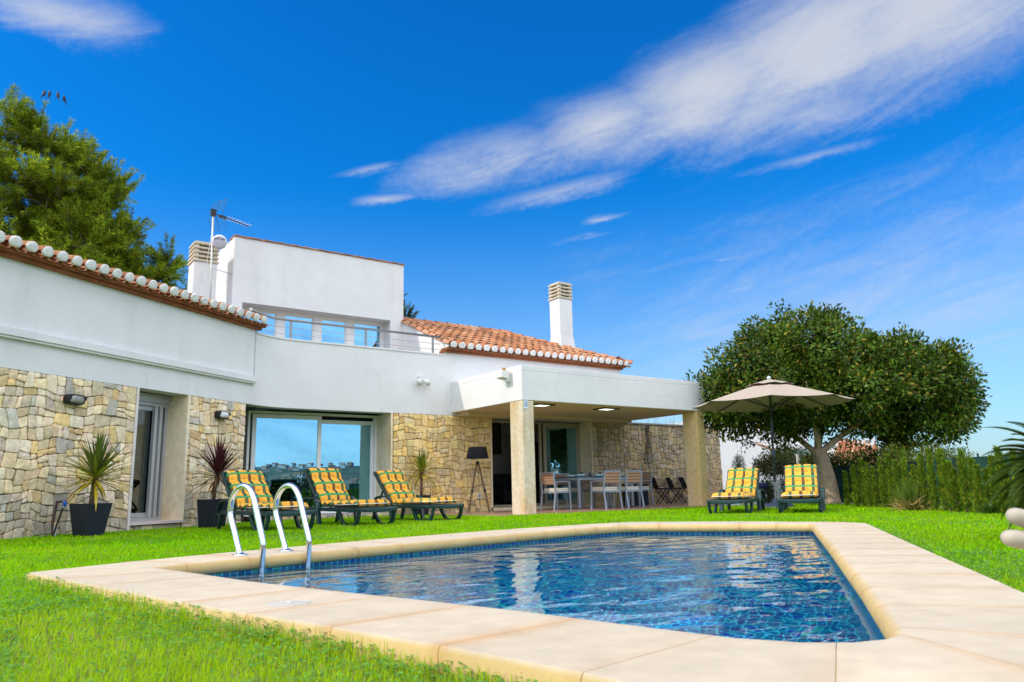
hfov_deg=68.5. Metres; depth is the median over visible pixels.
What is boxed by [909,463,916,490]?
cypress
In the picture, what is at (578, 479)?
dining table
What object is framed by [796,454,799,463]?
white post
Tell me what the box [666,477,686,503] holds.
folding chair
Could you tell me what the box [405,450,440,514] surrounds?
potted cordyline
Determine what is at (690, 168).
sky
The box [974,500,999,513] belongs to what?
agave
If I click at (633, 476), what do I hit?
dining chair
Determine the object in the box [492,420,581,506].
terrace door
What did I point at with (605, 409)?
ceiling light
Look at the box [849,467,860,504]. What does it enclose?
cypress
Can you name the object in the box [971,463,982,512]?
cypress
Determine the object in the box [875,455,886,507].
cypress
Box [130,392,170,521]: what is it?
door
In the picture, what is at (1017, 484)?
sago palm
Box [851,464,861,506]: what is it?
cypress
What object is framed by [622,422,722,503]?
garden wall
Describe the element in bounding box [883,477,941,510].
grass tussock
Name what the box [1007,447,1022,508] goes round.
cypress
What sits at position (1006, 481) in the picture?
cypress
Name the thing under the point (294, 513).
sun lounger
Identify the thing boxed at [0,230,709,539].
villa
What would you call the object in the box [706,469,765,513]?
sun lounger
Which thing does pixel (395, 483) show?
lounger cushion
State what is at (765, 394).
parasol
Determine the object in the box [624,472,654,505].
dining chair
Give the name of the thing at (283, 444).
window
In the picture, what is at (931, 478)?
cypress
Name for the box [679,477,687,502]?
folding chair
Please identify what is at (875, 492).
cypress
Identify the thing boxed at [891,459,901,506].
cypress
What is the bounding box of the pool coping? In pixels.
[26,521,1023,681]
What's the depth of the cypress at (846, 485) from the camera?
15.58 m
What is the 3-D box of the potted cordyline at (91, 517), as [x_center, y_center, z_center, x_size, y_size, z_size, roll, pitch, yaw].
[-5.740,1.955,10.395,1.175,1.476,1.141,7,-14,-35]
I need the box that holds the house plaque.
[524,400,527,408]
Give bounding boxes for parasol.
[693,376,854,507]
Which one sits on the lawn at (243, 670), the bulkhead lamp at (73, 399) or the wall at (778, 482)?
the wall at (778, 482)
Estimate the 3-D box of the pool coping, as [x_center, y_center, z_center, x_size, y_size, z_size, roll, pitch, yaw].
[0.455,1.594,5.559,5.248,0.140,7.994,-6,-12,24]
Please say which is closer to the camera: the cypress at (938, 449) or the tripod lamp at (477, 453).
the cypress at (938, 449)
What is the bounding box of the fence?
[832,453,1023,507]
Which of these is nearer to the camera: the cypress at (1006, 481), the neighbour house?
the cypress at (1006, 481)
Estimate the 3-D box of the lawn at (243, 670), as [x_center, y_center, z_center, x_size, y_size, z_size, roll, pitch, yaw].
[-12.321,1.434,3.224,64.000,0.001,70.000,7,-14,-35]
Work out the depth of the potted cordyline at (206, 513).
12.45 m
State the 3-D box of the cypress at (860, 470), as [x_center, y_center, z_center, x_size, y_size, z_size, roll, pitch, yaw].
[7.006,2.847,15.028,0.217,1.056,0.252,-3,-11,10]
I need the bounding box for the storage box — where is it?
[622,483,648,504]
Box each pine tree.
[0,82,188,289]
[403,294,420,317]
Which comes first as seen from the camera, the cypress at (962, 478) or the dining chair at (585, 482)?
the cypress at (962, 478)
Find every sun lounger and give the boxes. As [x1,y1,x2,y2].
[216,472,315,531]
[298,469,396,525]
[372,471,463,520]
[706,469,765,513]
[777,465,825,512]
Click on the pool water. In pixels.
(791, 587)
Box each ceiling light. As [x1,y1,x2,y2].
[533,403,555,406]
[593,407,619,410]
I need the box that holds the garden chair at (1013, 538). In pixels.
[1000,508,1023,548]
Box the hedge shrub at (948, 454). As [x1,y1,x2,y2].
[870,438,976,500]
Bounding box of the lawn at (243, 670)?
[0,502,1023,681]
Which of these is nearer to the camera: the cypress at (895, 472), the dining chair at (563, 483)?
the cypress at (895, 472)
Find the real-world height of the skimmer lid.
0.009 m
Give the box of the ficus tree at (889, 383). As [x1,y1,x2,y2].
[681,297,992,503]
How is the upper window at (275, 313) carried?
in the villa
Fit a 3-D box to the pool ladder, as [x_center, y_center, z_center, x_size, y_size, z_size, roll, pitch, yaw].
[-1.806,1.793,5.551,0.477,1.470,0.505,-10,-14,37]
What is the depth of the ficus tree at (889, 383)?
18.04 m
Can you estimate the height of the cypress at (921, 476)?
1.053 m
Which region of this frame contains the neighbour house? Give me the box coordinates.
[670,422,879,497]
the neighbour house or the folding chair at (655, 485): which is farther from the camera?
the neighbour house
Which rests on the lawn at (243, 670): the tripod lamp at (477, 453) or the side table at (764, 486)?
the side table at (764, 486)
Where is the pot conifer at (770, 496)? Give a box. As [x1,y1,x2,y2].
[759,470,777,502]
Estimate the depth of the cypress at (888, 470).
13.89 m
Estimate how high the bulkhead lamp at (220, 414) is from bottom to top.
0.156 m
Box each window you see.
[242,306,383,347]
[242,410,376,516]
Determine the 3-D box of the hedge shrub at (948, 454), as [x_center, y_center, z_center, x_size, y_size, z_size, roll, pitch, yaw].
[9.208,2.993,16.775,2.763,1.684,1.404,0,-11,-5]
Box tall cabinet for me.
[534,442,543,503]
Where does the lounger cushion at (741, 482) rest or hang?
on the sun lounger at (759, 499)
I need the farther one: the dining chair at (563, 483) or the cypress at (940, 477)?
the dining chair at (563, 483)
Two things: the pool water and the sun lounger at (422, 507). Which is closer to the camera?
the pool water
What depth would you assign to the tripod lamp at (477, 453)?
16.95 m
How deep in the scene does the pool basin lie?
7.17 m
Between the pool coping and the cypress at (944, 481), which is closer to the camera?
the pool coping
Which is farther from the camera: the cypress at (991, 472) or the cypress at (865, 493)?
the cypress at (865, 493)
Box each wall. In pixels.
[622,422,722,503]
[727,470,780,505]
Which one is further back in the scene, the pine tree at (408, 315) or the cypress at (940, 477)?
the pine tree at (408, 315)
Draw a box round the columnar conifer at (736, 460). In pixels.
[731,453,746,467]
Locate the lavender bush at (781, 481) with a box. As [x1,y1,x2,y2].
[753,474,820,503]
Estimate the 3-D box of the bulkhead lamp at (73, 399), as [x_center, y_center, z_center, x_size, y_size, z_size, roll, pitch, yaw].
[-6.357,0.853,10.948,0.135,0.156,0.300,-5,-12,19]
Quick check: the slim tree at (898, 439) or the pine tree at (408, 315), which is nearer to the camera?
the slim tree at (898, 439)
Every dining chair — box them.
[539,472,571,509]
[554,473,583,508]
[578,473,606,506]
[590,471,622,508]
[612,470,644,507]
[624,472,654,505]
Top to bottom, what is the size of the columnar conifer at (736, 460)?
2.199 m
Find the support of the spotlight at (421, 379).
attached to the villa
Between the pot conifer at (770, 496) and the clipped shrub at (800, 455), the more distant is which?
the clipped shrub at (800, 455)
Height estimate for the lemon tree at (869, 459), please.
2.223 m
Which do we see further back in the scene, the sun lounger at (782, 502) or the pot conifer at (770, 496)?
the pot conifer at (770, 496)
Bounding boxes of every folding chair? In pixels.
[652,477,671,503]
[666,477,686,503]
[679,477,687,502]
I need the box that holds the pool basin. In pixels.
[210,532,813,575]
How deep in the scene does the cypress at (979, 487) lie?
10.87 m
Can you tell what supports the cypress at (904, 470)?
on the lawn at (243, 670)
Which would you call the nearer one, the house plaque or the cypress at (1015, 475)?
the cypress at (1015, 475)
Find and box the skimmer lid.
[266,600,310,606]
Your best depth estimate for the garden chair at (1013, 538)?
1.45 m
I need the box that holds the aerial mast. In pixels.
[201,198,249,298]
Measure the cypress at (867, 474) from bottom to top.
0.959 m
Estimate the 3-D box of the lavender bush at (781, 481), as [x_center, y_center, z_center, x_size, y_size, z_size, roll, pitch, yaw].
[6.926,3.959,19.143,1.997,1.249,1.450,-2,-11,2]
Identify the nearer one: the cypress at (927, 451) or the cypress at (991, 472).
the cypress at (991, 472)
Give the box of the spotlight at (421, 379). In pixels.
[417,376,430,385]
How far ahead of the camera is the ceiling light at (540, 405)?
16.38 m
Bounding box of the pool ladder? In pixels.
[227,483,311,571]
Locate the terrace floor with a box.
[428,503,726,516]
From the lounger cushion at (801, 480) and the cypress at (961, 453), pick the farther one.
the lounger cushion at (801, 480)
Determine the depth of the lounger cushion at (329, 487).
12.57 m
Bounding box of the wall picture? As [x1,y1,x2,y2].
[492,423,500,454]
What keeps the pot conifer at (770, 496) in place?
on the lawn at (243, 670)
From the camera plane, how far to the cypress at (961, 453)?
11.52 m
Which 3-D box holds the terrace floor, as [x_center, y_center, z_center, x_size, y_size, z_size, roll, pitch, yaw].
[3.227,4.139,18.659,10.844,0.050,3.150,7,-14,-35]
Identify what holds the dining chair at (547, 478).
on the terrace floor
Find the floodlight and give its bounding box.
[496,368,509,381]
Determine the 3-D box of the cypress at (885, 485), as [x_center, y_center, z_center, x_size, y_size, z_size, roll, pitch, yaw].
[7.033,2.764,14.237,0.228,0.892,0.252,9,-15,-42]
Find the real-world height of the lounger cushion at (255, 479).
0.603 m
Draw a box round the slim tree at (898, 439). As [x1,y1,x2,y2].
[874,420,916,461]
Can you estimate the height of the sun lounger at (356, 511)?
0.962 m
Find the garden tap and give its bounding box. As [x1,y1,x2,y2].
[51,500,66,536]
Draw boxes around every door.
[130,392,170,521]
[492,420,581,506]
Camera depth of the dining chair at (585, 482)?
19.52 m
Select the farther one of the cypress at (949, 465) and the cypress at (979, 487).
the cypress at (949, 465)
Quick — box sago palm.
[983,421,1023,529]
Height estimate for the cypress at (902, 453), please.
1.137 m
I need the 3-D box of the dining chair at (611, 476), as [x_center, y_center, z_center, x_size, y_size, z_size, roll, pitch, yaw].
[2.172,3.439,17.355,0.540,0.864,0.532,7,-14,-35]
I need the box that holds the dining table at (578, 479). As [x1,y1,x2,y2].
[555,476,633,508]
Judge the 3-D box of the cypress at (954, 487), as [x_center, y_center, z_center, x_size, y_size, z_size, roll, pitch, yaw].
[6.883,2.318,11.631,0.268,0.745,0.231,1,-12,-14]
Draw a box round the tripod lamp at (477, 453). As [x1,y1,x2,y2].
[466,447,490,512]
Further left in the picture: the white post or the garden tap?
the garden tap
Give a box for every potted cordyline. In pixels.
[50,430,139,537]
[185,435,251,528]
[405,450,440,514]
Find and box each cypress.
[841,470,850,505]
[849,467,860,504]
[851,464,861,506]
[856,457,866,505]
[861,468,871,506]
[863,461,873,506]
[870,465,879,506]
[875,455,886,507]
[877,464,888,506]
[883,453,894,507]
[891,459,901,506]
[899,449,909,477]
[900,457,909,489]
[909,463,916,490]
[916,452,929,509]
[923,446,939,509]
[926,454,939,510]
[934,446,945,502]
[935,450,947,511]
[940,458,951,511]
[944,459,955,510]
[948,467,964,511]
[956,456,970,512]
[957,448,973,511]
[965,455,977,512]
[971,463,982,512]
[972,464,984,512]
[981,467,993,513]
[986,454,1001,513]
[992,445,1005,512]
[998,459,1013,510]
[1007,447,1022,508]
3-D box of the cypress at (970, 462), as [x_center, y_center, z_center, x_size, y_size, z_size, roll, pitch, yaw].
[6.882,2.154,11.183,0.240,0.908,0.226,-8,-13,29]
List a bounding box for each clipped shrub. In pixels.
[751,450,793,477]
[778,444,811,469]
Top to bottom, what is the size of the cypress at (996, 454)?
1.038 m
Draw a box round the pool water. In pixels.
[214,533,884,645]
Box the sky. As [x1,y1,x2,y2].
[0,0,1023,460]
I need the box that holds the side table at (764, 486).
[758,482,767,502]
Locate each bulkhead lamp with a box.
[63,394,86,405]
[214,410,230,419]
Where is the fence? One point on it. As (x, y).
(981, 461)
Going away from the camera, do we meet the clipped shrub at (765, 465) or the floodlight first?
the floodlight
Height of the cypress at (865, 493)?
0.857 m
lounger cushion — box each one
[224,470,308,509]
[307,468,389,506]
[376,470,456,503]
[711,468,757,498]
[781,464,818,497]
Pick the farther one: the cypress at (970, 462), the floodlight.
the floodlight
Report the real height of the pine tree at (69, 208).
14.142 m
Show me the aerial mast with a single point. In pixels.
(218, 241)

